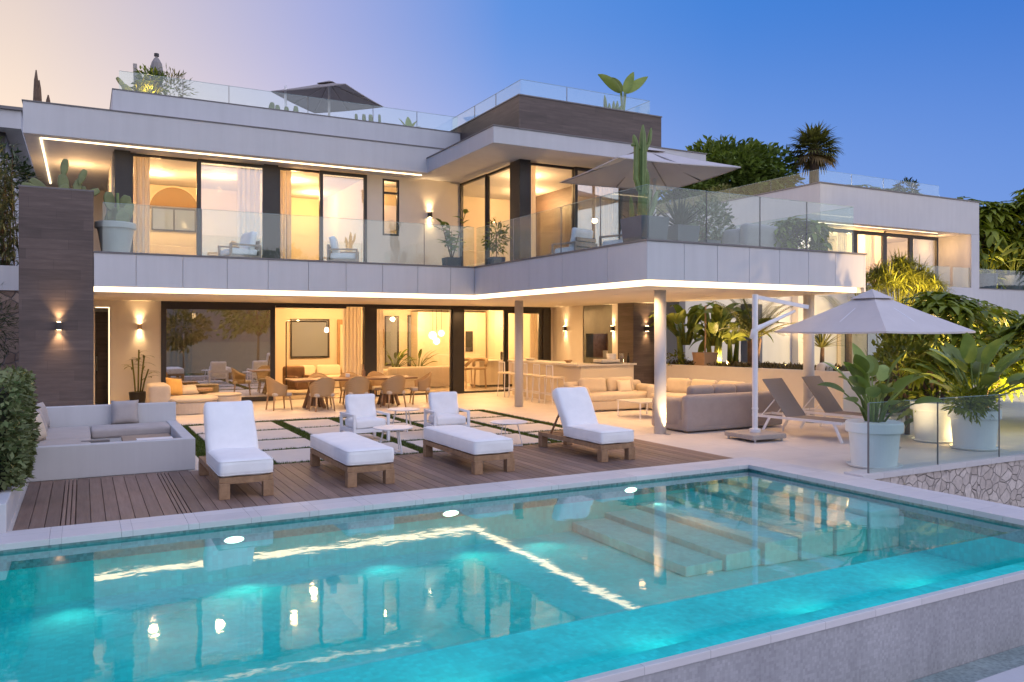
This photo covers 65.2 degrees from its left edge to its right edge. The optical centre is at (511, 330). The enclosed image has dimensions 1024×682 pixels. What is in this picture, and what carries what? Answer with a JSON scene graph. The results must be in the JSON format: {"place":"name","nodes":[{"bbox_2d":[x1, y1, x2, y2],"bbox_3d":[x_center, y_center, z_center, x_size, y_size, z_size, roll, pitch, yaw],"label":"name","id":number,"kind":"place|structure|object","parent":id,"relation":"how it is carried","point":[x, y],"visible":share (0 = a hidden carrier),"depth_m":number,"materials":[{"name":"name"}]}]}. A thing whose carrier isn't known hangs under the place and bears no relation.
{"place":"outdoors","nodes":[
{"label":"outdoors","id":0,"kind":"place"},
{"bbox_2d":[12,439,731,530],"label":"deck","id":1,"kind":"structure","parent":0,"point":[44,504],"depth_m":10.47,"materials":[{"name":"brown wood"}]},
{"bbox_2d":[198,401,273,499],"bbox_3d":[-3.622,1.474,10.410,0.658,1.051,1.928,0,0,-28],"label":"sun lounger","id":2,"kind":"object","parent":1,"relation":"on","point":[234,454],"visible":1,"depth_m":10.33,"materials":[{"name":"white fabric"}]},
{"bbox_2d":[310,432,394,487],"bbox_3d":[-2.265,1.753,11.168,0.655,0.493,1.934,0,0,-28],"label":"sun lounger","id":3,"kind":"object","parent":1,"relation":"on","point":[352,454],"visible":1,"depth_m":10.46,"materials":[{"name":"fabric"}]},
{"bbox_2d":[423,425,514,474],"bbox_3d":[-0.695,1.753,12.069,0.658,0.494,1.938,0,0,-28],"label":"sun lounger","id":4,"kind":"object","parent":1,"relation":"on","point":[477,447],"visible":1,"depth_m":11.38,"materials":[{"name":"fabric"}]},
{"bbox_2d":[538,386,634,461],"bbox_3d":[1.180,1.475,13.122,0.655,1.049,1.927,0,0,-28],"label":"sun lounger","id":5,"kind":"object","parent":1,"relation":"on","point":[581,424],"visible":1,"depth_m":13.02,"materials":[{"name":"fabric"}]},
{"bbox_2d":[181,409,562,464],"bbox_3d":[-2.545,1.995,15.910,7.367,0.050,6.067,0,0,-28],"label":"grass","id":6,"kind":"structure","parent":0,"point":[201,444],"depth_m":16.07,"materials":[{"name":"plant"}]},
{"bbox_2d":[189,411,561,463],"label":"paving stones","id":7,"kind":"object","parent":6,"relation":"on","point":[291,455],"visible":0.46,"depth_m":15.67,"materials":[{"name":"beige stone"}]},
{"bbox_2d":[340,393,389,440],"bbox_3d":[-2.696,1.585,14.656,0.700,0.831,0.700,0,0,-32],"label":"armchair","id":8,"kind":"object","parent":7,"relation":"on","point":[360,412],"visible":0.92,"depth_m":14.64,"materials":[{"name":"fabric"}]},
{"bbox_2d":[424,391,469,427],"bbox_3d":[-1.238,1.585,15.176,0.700,0.830,0.700,0,0,-22],"label":"armchair","id":9,"kind":"object","parent":7,"relation":"on","point":[443,409],"visible":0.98,"depth_m":15.22,"materials":[{"name":"fabric"}]},
{"bbox_2d":[469,359,511,386],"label":"kitchen island","id":10,"kind":"structure","parent":0,"point":[492,373],"depth_m":28.30,"materials":[{"name":"paint"}]},
{"bbox_2d":[0,456,1023,681],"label":"swimming pool","id":11,"kind":"structure","parent":0,"point":[659,575],"depth_m":7.93,"materials":[{"name":"liquid"}]},
{"bbox_2d":[670,470,826,487],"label":"water","id":12,"kind":"structure","parent":11,"relation":"in","point":[750,475],"depth_m":11.30,"materials":[{"name":"liquid"}]},
{"bbox_2d":[0,0,1023,230],"label":"sky","id":13,"kind":"structure","parent":0,"point":[931,92],"materials":[{"name":"blue"}]},
{"bbox_2d":[8,383,1023,530],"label":"terrace floor","id":14,"kind":"structure","parent":0,"point":[815,445],"depth_m":15.70,"materials":[{"name":"stone"}]},
{"bbox_2d":[0,265,18,371],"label":"stone wall","id":15,"kind":"structure","parent":14,"relation":"on","point":[9,277],"depth_m":19.18,"materials":[{"name":"stone"}]},
{"bbox_2d":[0,477,24,532],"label":"hedge planter","id":16,"kind":"object","parent":14,"relation":"on","point":[9,500],"visible":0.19,"depth_m":8.15,"materials":[{"name":"concrete"}]},
{"bbox_2d":[0,364,41,492],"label":"hedge","id":17,"kind":"object","parent":16,"relation":"in","point":[19,442],"visible":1,"depth_m":8.57,"materials":[{"name":"green plant"}]},
{"bbox_2d":[29,402,194,481],"bbox_3d":[-6.407,1.620,12.087,2.730,0.760,2.760,0,0,-28],"label":"sunken lounge","id":18,"kind":"object","parent":14,"relation":"on","point":[65,451],"visible":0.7,"depth_m":11.35,"materials":[{"name":"beige fabric"}]},
{"bbox_2d":[111,400,138,424],"bbox_3d":[-6.436,1.360,13.319,0.424,0.395,0.196,0,0,-28],"label":"throw pillow","id":19,"kind":"object","parent":18,"relation":"on","point":[124,412],"visible":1,"depth_m":13.26,"materials":[{"name":"beige fabric"}]},
{"bbox_2d":[124,350,157,402],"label":"potted plant","id":20,"kind":"object","parent":14,"relation":"on","point":[140,395],"visible":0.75,"depth_m":20.61,"materials":[{"name":"green plant"}]},
{"bbox_2d":[146,382,217,414],"bbox_3d":[-7.975,1.640,19.439,1.595,0.720,1.310,0,0,-28],"label":"daybed","id":21,"kind":"object","parent":14,"relation":"on","point":[185,404],"visible":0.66,"depth_m":18.92,"materials":[{"name":"fabric"}]},
{"bbox_2d":[265,376,292,410],"bbox_3d":[-5.894,1.573,20.153,0.583,0.860,0.645,0,0,-38],"label":"dining chair","id":22,"kind":"object","parent":14,"relation":"on","point":[275,388],"visible":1,"depth_m":19.92,"materials":[{"name":"wicker"}]},
{"bbox_2d":[309,377,334,411],"bbox_3d":[-4.709,1.573,19.895,0.645,0.860,0.583,0,0,-33],"label":"dining chair","id":23,"kind":"object","parent":14,"relation":"on","point":[323,387],"visible":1,"depth_m":19.68,"materials":[{"name":"wicker"}]},
{"bbox_2d":[284,375,417,408],"bbox_3d":[-4.203,1.627,21.064,3.300,0.769,1.000,0,0,-28],"label":"dining table","id":24,"kind":"object","parent":14,"relation":"on","point":[320,402],"visible":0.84,"depth_m":20.69,"materials":[{"name":"brown wood"}]},
{"bbox_2d":[380,375,405,407],"bbox_3d":[-3.070,1.573,20.797,0.645,0.860,0.583,0,0,-34],"label":"dining chair","id":25,"kind":"object","parent":14,"relation":"on","point":[395,384],"visible":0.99,"depth_m":20.57,"materials":[{"name":"wicker"}]},
{"bbox_2d":[18,71,866,433],"bbox_3d":[-3.504,-2.103,21.201,16.140,8.206,18.320,0,0,-28],"label":"villa","id":26,"kind":"object","parent":14,"relation":"on","point":[372,193],"visible":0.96,"depth_m":20.13,"materials":[{"name":"paint"}]},
{"bbox_2d":[21,159,99,195],"bbox_3d":[-9.191,-3.137,16.337,1.400,0.748,0.388,0,0,-42],"label":"cactus planting","id":27,"kind":"object","parent":26,"relation":"on","point":[62,181],"visible":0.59,"depth_m":16.35,"materials":[{"name":"plant"}]},
{"bbox_2d":[95,312,107,403],"bbox_3d":[-11.147,0.740,21.742,0.300,2.480,0.122,0,0,-28],"label":"door","id":28,"kind":"structure","parent":26,"relation":"in","point":[101,318],"depth_m":21.74,"materials":[{"name":"brown wood"}]},
{"bbox_2d":[94,192,136,251],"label":"potted plant","id":29,"kind":"object","parent":26,"relation":"on","point":[116,228],"visible":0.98,"depth_m":16.84,"materials":[{"name":"plant"}]},
{"bbox_2d":[134,157,149,252],"bbox_3d":[-8.850,-2.845,19.140,0.350,2.670,0.138,0,0,-28],"label":"curtain","id":30,"kind":"object","parent":26,"relation":"hanging from","point":[142,201],"visible":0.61,"depth_m":19.14,"materials":[{"name":"fabric"}]},
{"bbox_2d":[130,64,173,94],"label":"roof shrub","id":31,"kind":"object","parent":26,"relation":"on","point":[147,77],"visible":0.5,"depth_m":19.98,"materials":[{"name":"green plant"}]},
{"bbox_2d":[133,244,203,254],"bbox_3d":[-9.554,-1.990,22.473,1.900,0.920,1.640,0,0,-28],"label":"bed","id":32,"kind":"object","parent":26,"relation":"on","point":[169,249],"visible":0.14,"depth_m":23.11,"materials":[{"name":"beige fabric"}]},
{"bbox_2d":[151,207,195,231],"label":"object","id":33,"kind":"structure","parent":26,"relation":"in","point":[162,218],"depth_m":23.23,"materials":[{"name":"white"}]},
{"bbox_2d":[161,304,274,401],"bbox_3d":[-8.033,0.645,22.017,2.970,2.690,0.080,0,0,-28],"label":"window","id":34,"kind":"structure","parent":26,"relation":"in","point":[163,306],"depth_m":22.10,"materials":[{"name":"black glass"}]},
{"bbox_2d":[192,368,251,393],"bbox_3d":[-9.341,1.585,25.048,1.023,0.770,2.200,0,0,42],"label":"sofa","id":35,"kind":"object","parent":26,"relation":"on","point":[223,379],"visible":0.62,"depth_m":25.07,"materials":[{"name":"beige fabric"}]},
{"bbox_2d":[198,159,265,257],"bbox_3d":[-6.938,-2.835,19.870,1.610,2.670,0.080,0,0,-28],"label":"window","id":36,"kind":"structure","parent":26,"relation":"in","point":[200,161],"depth_m":19.96,"materials":[{"name":"black glass"}]},
{"bbox_2d":[218,231,260,257],"bbox_3d":[-6.398,-1.914,18.809,0.740,0.828,0.780,0,0,-40],"label":"balcony armchair","id":37,"kind":"object","parent":26,"relation":"on","point":[250,246],"visible":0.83,"depth_m":18.69,"materials":[{"name":"white fabric"}]},
{"bbox_2d":[237,166,259,250],"bbox_3d":[-6.687,-2.845,20.355,0.550,2.670,0.140,0,0,-28],"label":"curtain","id":38,"kind":"object","parent":26,"relation":"hanging from","point":[248,197],"visible":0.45,"depth_m":20.35,"materials":[{"name":"fabric"}]},
{"bbox_2d":[280,170,290,258],"bbox_3d":[-5.893,-2.845,20.725,0.360,2.670,0.138,0,0,-28],"label":"curtain","id":39,"kind":"object","parent":26,"relation":"hanging from","point":[285,192],"visible":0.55,"depth_m":20.74,"materials":[{"name":"fabric"}]},
{"bbox_2d":[283,365,309,389],"bbox_3d":[-6.683,1.480,25.146,0.800,0.720,0.820,0,0,42],"label":"armchair","id":40,"kind":"object","parent":26,"relation":"on","point":[295,371],"visible":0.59,"depth_m":25.06,"materials":[{"name":"brown leather"}]},
{"bbox_2d":[290,319,329,357],"bbox_3d":[-7.287,0.286,28.930,1.401,1.408,0.080,0,0,-28],"label":"mirror","id":41,"kind":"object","parent":26,"relation":"in","point":[307,339],"depth_m":28.88,"materials":[{"name":"mirror"}]},
{"bbox_2d":[272,81,383,115],"bbox_3d":[-5.471,-6.337,23.959,2.408,2.274,2.408,0,0,17],"label":"parasol","id":42,"kind":"object","parent":26,"relation":"on","point":[332,91],"visible":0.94,"depth_m":24.38,"materials":[{"name":"grey fabric"}]},
{"bbox_2d":[302,365,361,387],"bbox_3d":[-6.339,1.585,27.905,3.000,0.770,1.022,0,0,-28],"label":"sofa","id":43,"kind":"object","parent":26,"relation":"on","point":[332,370],"visible":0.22,"depth_m":27.89,"materials":[{"name":"fabric"}]},
{"bbox_2d":[327,236,358,261],"bbox_3d":[-4.197,-1.915,19.933,0.740,0.829,0.780,0,0,-8],"label":"balcony armchair","id":44,"kind":"object","parent":26,"relation":"on","point":[335,254],"visible":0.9,"depth_m":19.59,"materials":[{"name":"white fabric"}]},
{"bbox_2d":[319,170,366,261],"bbox_3d":[-4.462,-2.835,21.198,1.270,2.670,0.080,0,0,-28],"label":"window","id":45,"kind":"structure","parent":26,"relation":"in","point":[321,173],"depth_m":21.07,"materials":[{"name":"black glass"}]},
{"bbox_2d":[343,307,360,396],"bbox_3d":[-4.812,0.640,24.084,0.560,2.680,0.168,0,0,-28],"label":"curtain","id":46,"kind":"object","parent":26,"relation":"hanging from","point":[351,339],"visible":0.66,"depth_m":24.09,"materials":[{"name":"fabric"}]},
{"bbox_2d":[377,309,382,394],"bbox_3d":[-4.090,0.650,24.472,0.320,2.660,0.138,0,0,-28],"label":"curtain","id":47,"kind":"object","parent":26,"relation":"hanging from","point":[379,340],"visible":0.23,"depth_m":24.50,"materials":[{"name":"fabric"}]},
{"bbox_2d":[385,316,398,365],"bbox_3d":[-4.552,0.393,30.397,0.555,1.893,0.080,0,0,-28],"label":"mirror","id":48,"kind":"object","parent":26,"relation":"in","point":[391,322],"depth_m":30.34,"materials":[{"name":"mirror"}]},
{"bbox_2d":[376,307,451,396],"bbox_3d":[-3.024,0.647,24.749,2.520,2.695,0.080,0,0,-28],"label":"window","id":49,"kind":"structure","parent":26,"relation":"in","point":[450,309],"depth_m":24.97,"materials":[{"name":"black glass"}]},
{"bbox_2d":[383,366,448,387],"bbox_3d":[-3.398,1.605,27.920,2.400,0.730,1.073,0,0,-33],"label":"sofa","id":50,"kind":"object","parent":26,"relation":"on","point":[440,376],"visible":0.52,"depth_m":27.53,"materials":[{"name":"beige fabric"}]},
{"bbox_2d":[411,312,485,381],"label":"wall","id":51,"kind":"structure","parent":26,"relation":"on","point":[423,325],"depth_m":30.59,"materials":[{"name":"paint"}]},
{"bbox_2d":[434,209,470,265],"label":"potted plant","id":52,"kind":"object","parent":26,"relation":"on","point":[451,260],"visible":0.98,"depth_m":20.46,"materials":[{"name":"green plant"}]},
{"bbox_2d":[460,174,486,265],"bbox_3d":[-1.055,-2.835,22.071,0.080,2.670,1.660,0,0,-28],"label":"window","id":53,"kind":"structure","parent":26,"relation":"in","point":[485,175],"depth_m":22.41,"materials":[{"name":"black metal"}]},
{"bbox_2d":[463,250,509,266],"bbox_3d":[-0.218,-1.990,24.108,2.000,0.920,2.000,0,0,-28],"label":"bed","id":54,"kind":"object","parent":26,"relation":"on","point":[473,258],"visible":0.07,"depth_m":24.60,"materials":[{"name":"beige fabric"}]},
{"bbox_2d":[479,218,512,263],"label":"potted plant","id":55,"kind":"object","parent":26,"relation":"on","point":[493,247],"visible":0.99,"depth_m":19.85,"materials":[{"name":"green plant"}]},
{"bbox_2d":[531,165,535,256],"bbox_3d":[0.451,-2.845,20.235,0.320,2.670,0.138,0,0,-28],"label":"curtain","id":56,"kind":"object","parent":26,"relation":"hanging from","point":[533,211],"visible":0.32,"depth_m":20.27,"materials":[{"name":"fabric"}]},
{"bbox_2d":[551,227,597,253],"bbox_3d":[1.441,-1.916,18.474,0.780,0.832,0.740,0,0,-44],"label":"balcony armchair","id":57,"kind":"object","parent":26,"relation":"on","point":[581,239],"visible":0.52,"depth_m":18.18,"materials":[{"name":"white fabric"}]},
{"bbox_2d":[574,167,622,238],"bbox_3d":[2.239,-2.835,20.774,1.480,2.670,0.080,0,0,-28],"label":"window","id":58,"kind":"structure","parent":26,"relation":"in","point":[620,194],"depth_m":20.50,"materials":[{"name":"black metal"}]},
{"bbox_2d":[595,186,612,245],"bbox_3d":[2.448,-2.845,21.304,0.550,2.670,0.140,0,0,-28],"label":"curtain","id":59,"kind":"object","parent":26,"relation":"hanging from","point":[606,214],"visible":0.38,"depth_m":21.31,"materials":[{"name":"fabric"}]},
{"bbox_2d":[598,72,647,109],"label":"roof plant","id":60,"kind":"object","parent":26,"relation":"on","point":[630,85],"visible":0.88,"depth_m":22.32,"materials":[{"name":"green plant"}]},
{"bbox_2d":[620,125,669,241],"bbox_3d":[2.431,-2.625,14.636,0.656,2.250,0.639,0,0,-28],"label":"potted cactus","id":61,"kind":"object","parent":26,"relation":"on","point":[645,223],"visible":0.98,"depth_m":14.54,"materials":[{"name":"plant"}]},
{"bbox_2d":[560,147,740,215],"bbox_3d":[3.114,-2.907,18.633,3.048,2.795,3.048,0,0,-20],"label":"parasol","id":62,"kind":"object","parent":26,"relation":"on","point":[668,171],"visible":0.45,"depth_m":19.20,"materials":[{"name":"fabric"}]},
{"bbox_2d":[653,196,714,241],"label":"potted plant","id":63,"kind":"object","parent":26,"relation":"on","point":[680,229],"visible":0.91,"depth_m":14.95,"materials":[{"name":"green plant"}]},
{"bbox_2d":[690,200,728,242],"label":"potted plant","id":64,"kind":"object","parent":26,"relation":"on","point":[703,229],"visible":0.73,"depth_m":15.55,"materials":[{"name":"green plant"}]},
{"bbox_2d":[685,197,736,243],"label":"balcony shrub","id":65,"kind":"object","parent":26,"relation":"on","point":[727,223],"visible":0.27,"depth_m":16.72,"materials":[{"name":"green plant"}]},
{"bbox_2d":[722,223,791,246],"bbox_3d":[5.110,-1.845,16.709,1.500,0.630,0.722,0,0,-34],"label":"outdoor sofa","id":66,"kind":"object","parent":26,"relation":"on","point":[746,234],"visible":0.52,"depth_m":16.27,"materials":[{"name":"beige fabric"}]},
{"bbox_2d":[767,215,834,250],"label":"balcony shrub","id":67,"kind":"object","parent":26,"relation":"on","point":[815,230],"visible":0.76,"depth_m":16.60,"materials":[{"name":"green plant"}]},
{"bbox_2d":[508,359,636,400],"bbox_3d":[1.666,1.455,23.536,1.940,1.090,3.990,0,0,-28],"label":"bar counter","id":68,"kind":"object","parent":14,"relation":"on","point":[573,371],"visible":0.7,"depth_m":22.25,"materials":[{"name":"paint"}]},
{"bbox_2d":[564,377,653,410],"bbox_3d":[2.533,1.585,20.352,2.300,0.770,1.022,0,0,-26],"label":"sofa","id":69,"kind":"object","parent":14,"relation":"on","point":[604,394],"visible":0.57,"depth_m":20.14,"materials":[{"name":"beige fabric"}]},
{"bbox_2d":[648,179,726,214],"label":"evergreen tree","id":70,"kind":"object","parent":14,"relation":"on","point":[685,190],"visible":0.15,"depth_m":47.76,"materials":[{"name":"green plant"}]},
{"bbox_2d":[647,377,744,408],"bbox_3d":[4.536,1.585,19.450,1.022,0.771,2.600,0,0,-38],"label":"sofa","id":71,"kind":"object","parent":14,"relation":"on","point":[676,387],"visible":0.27,"depth_m":19.96,"materials":[{"name":"beige fabric"}]},
{"bbox_2d":[652,391,781,431],"bbox_3d":[4.254,1.615,16.614,2.600,0.710,1.173,0,0,-28],"label":"sofa","id":72,"kind":"object","parent":14,"relation":"on","point":[698,412],"visible":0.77,"depth_m":15.91,"materials":[{"name":"beige fabric"}]},
{"bbox_2d":[670,134,804,203],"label":"evergreen tree","id":73,"kind":"object","parent":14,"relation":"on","point":[756,160],"visible":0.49,"depth_m":49.36,"materials":[{"name":"green plant"}]},
{"bbox_2d":[666,335,929,417],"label":"planter wall","id":74,"kind":"structure","parent":14,"relation":"on","point":[792,379],"depth_m":19.54,"materials":[{"name":"paint"}]},
{"bbox_2d":[649,302,723,364],"bbox_3d":[4.912,0.110,22.422,1.930,1.836,2.271,0,0,-15],"label":"banana plant","id":75,"kind":"object","parent":74,"relation":"on","point":[678,317],"visible":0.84,"depth_m":22.34,"materials":[{"name":"green plant"}]},
{"bbox_2d":[692,305,717,365],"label":"potted plant","id":76,"kind":"object","parent":74,"relation":"on","point":[704,358],"visible":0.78,"depth_m":21.70,"materials":[{"name":"ceramic"}]},
{"bbox_2d":[682,303,751,365],"bbox_3d":[5.665,0.126,22.175,2.114,1.806,2.129,0,0,-28],"label":"banana plant","id":77,"kind":"object","parent":74,"relation":"on","point":[713,338],"visible":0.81,"depth_m":22.06,"materials":[{"name":"green plant"}]},
{"bbox_2d":[687,302,777,362],"bbox_3d":[6.302,0.105,23.114,2.485,1.846,2.251,0,0,-28],"label":"banana plant","id":78,"kind":"object","parent":74,"relation":"on","point":[731,356],"visible":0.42,"depth_m":22.82,"materials":[{"name":"green plant"}]},
{"bbox_2d":[708,297,796,365],"bbox_3d":[6.710,-0.116,21.596,2.734,2.324,2.333,0,0,27],"label":"garden palm","id":79,"kind":"object","parent":74,"relation":"on","point":[748,325],"visible":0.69,"depth_m":21.36,"materials":[{"name":"green plant"}]},
{"bbox_2d":[666,358,847,370],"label":"ground cover","id":80,"kind":"object","parent":74,"relation":"on","point":[771,365],"visible":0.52,"depth_m":20.79,"materials":[{"name":"green plant"}]},
{"bbox_2d":[758,378,846,443],"bbox_3d":[5.550,1.478,15.154,0.719,1.066,1.970,0,0,-36],"label":"sling lounger","id":81,"kind":"object","parent":14,"relation":"on","point":[785,399],"visible":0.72,"depth_m":15.43,"materials":[{"name":"fabric"}]},
{"bbox_2d":[786,121,843,183],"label":"fan palm","id":82,"kind":"object","parent":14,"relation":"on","point":[815,139],"visible":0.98,"depth_m":49.68,"materials":[{"name":"green plant"}]},
{"bbox_2d":[656,170,1023,339],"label":"villa","id":83,"kind":"object","parent":14,"relation":"on","point":[942,233],"visible":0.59,"depth_m":35.48,"materials":[{"name":"paint"}]},
{"bbox_2d":[957,196,1023,289],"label":"umbrella tree","id":84,"kind":"object","parent":83,"relation":"on","point":[994,214],"visible":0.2,"depth_m":39.68,"materials":[{"name":"green plant"}]},
{"bbox_2d":[979,188,1023,288],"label":"umbrella tree","id":85,"kind":"object","parent":83,"relation":"on","point":[1019,203],"visible":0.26,"depth_m":40.07,"materials":[{"name":"green plant"}]},
{"bbox_2d":[979,234,1023,288],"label":"potted plant","id":86,"kind":"object","parent":83,"relation":"on","point":[987,279],"visible":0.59,"depth_m":38.06,"materials":[{"name":"green plant"}]},
{"bbox_2d":[993,236,1023,289],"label":"potted plant","id":87,"kind":"object","parent":83,"relation":"on","point":[1011,281],"visible":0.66,"depth_m":39.15,"materials":[{"name":"green plant"}]},
{"bbox_2d":[800,376,897,428],"bbox_3d":[6.601,1.478,15.945,0.719,1.066,1.970,0,0,-36],"label":"sling lounger","id":88,"kind":"object","parent":14,"relation":"on","point":[827,401],"visible":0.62,"depth_m":16.25,"materials":[{"name":"fabric"}]},
{"bbox_2d":[725,289,975,442],"bbox_3d":[6.152,0.611,14.702,3.809,2.778,2.448,0,0,-28],"label":"parasol","id":89,"kind":"object","parent":14,"relation":"on","point":[870,311],"visible":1,"depth_m":14.63,"materials":[{"name":"fabric"}]},
{"bbox_2d":[818,343,943,468],"bbox_3d":[5.419,1.096,11.716,1.624,1.807,1.450,0,0,-28],"label":"potted plant","id":90,"kind":"object","parent":14,"relation":"on","point":[884,438],"visible":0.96,"depth_m":11.56,"materials":[{"name":"green plant"}]},
{"bbox_2d":[843,248,955,367],"bbox_3d":[13.229,-0.410,27.206,4.700,4.826,3.406,0,0,-28],"label":"papyrus","id":91,"kind":"object","parent":14,"relation":"on","point":[904,276],"visible":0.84,"depth_m":26.73,"materials":[{"name":"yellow plant"}]},
{"bbox_2d":[865,333,942,434],"bbox_3d":[7.610,0.987,15.424,1.761,2.039,1.746,0,0,-28],"label":"shrub","id":92,"kind":"object","parent":14,"relation":"on","point":[906,338],"visible":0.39,"depth_m":15.36,"materials":[{"name":"green plant"}]},
{"bbox_2d":[844,450,1023,507],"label":"stone wall","id":93,"kind":"structure","parent":14,"relation":"on","point":[993,478],"depth_m":12.03,"materials":[{"name":"beige stone"}]},
{"bbox_2d":[867,393,1019,472],"bbox_3d":[7.968,1.480,12.658,6.977,0.971,0.024,0,0,-28],"label":"glass fence","id":94,"kind":"object","parent":93,"relation":"on","point":[937,427],"visible":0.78,"depth_m":11.72,"materials":[{"name":"glass"}]},
{"bbox_2d":[895,349,976,443],"bbox_3d":[7.607,1.169,14.449,1.333,1.661,1.262,0,0,-28],"label":"potted plant","id":95,"kind":"object","parent":14,"relation":"on","point":[925,421],"visible":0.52,"depth_m":14.26,"materials":[{"name":"green plant"}]},
{"bbox_2d":[867,291,1019,366],"bbox_3d":[9.999,0.549,18.624,3.002,2.911,3.390,0,0,36],"label":"umbrella tree","id":96,"kind":"object","parent":14,"relation":"on","point":[955,309],"visible":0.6,"depth_m":17.91,"materials":[{"name":"green plant"}]},
{"bbox_2d":[899,332,1023,451],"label":"potted plant","id":97,"kind":"object","parent":14,"relation":"on","point":[968,436],"visible":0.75,"depth_m":13.37,"materials":[{"name":"green plant"}]},
{"bbox_2d":[941,376,1003,426],"bbox_3d":[7.633,1.161,13.293,1.098,0.833,0.847,0,0,-28],"label":"fern","id":98,"kind":"object","parent":97,"relation":"in","point":[967,390],"visible":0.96,"depth_m":13.15,"materials":[{"name":"green plant"}]},
{"bbox_2d":[948,344,1023,407],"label":"shrub","id":99,"kind":"object","parent":14,"relation":"on","point":[1008,372],"visible":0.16,"depth_m":15.85,"materials":[{"name":"green plant"}]},
{"bbox_2d":[986,316,1023,401],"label":"umbrella tree","id":100,"kind":"object","parent":14,"relation":"on","point":[1017,338],"visible":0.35,"depth_m":17.05,"materials":[{"name":"green plant"}]},
{"bbox_2d":[666,289,883,365],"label":"garden building","id":101,"kind":"structure","parent":0,"point":[782,348],"depth_m":28.10,"materials":[{"name":"white paint"}]},
{"bbox_2d":[837,334,866,365],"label":"wall","id":102,"kind":"structure","parent":101,"relation":"in","point":[860,340],"depth_m":29.41,"materials":[{"name":"paint"}]},
{"bbox_2d":[910,645,1023,681],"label":"overflow channel","id":103,"kind":"object","parent":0,"point":[986,667],"depth_m":7.41,"materials":[{"name":"tile"}]},
{"bbox_2d":[975,665,1023,681],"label":"terrace","id":104,"kind":"structure","parent":0,"point":[1016,674],"depth_m":7.17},
{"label":"upper ground","id":105,"kind":"structure","parent":0,"visible":0},
{"bbox_2d":[0,105,35,265],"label":"house","id":106,"kind":"structure","parent":105,"relation":"on","point":[11,124],"depth_m":27.24,"materials":[{"name":"metal"}]},
{"bbox_2d":[0,142,36,196],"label":"dark tree","id":107,"kind":"object","parent":105,"relation":"on","point":[23,168],"visible":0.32,"depth_m":25.65,"materials":[{"name":"green plant"}]},
{"bbox_2d":[0,136,46,265],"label":"oleander","id":108,"kind":"object","parent":105,"relation":"on","point":[8,218],"visible":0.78,"depth_m":20.52,"materials":[{"name":"green plant"}]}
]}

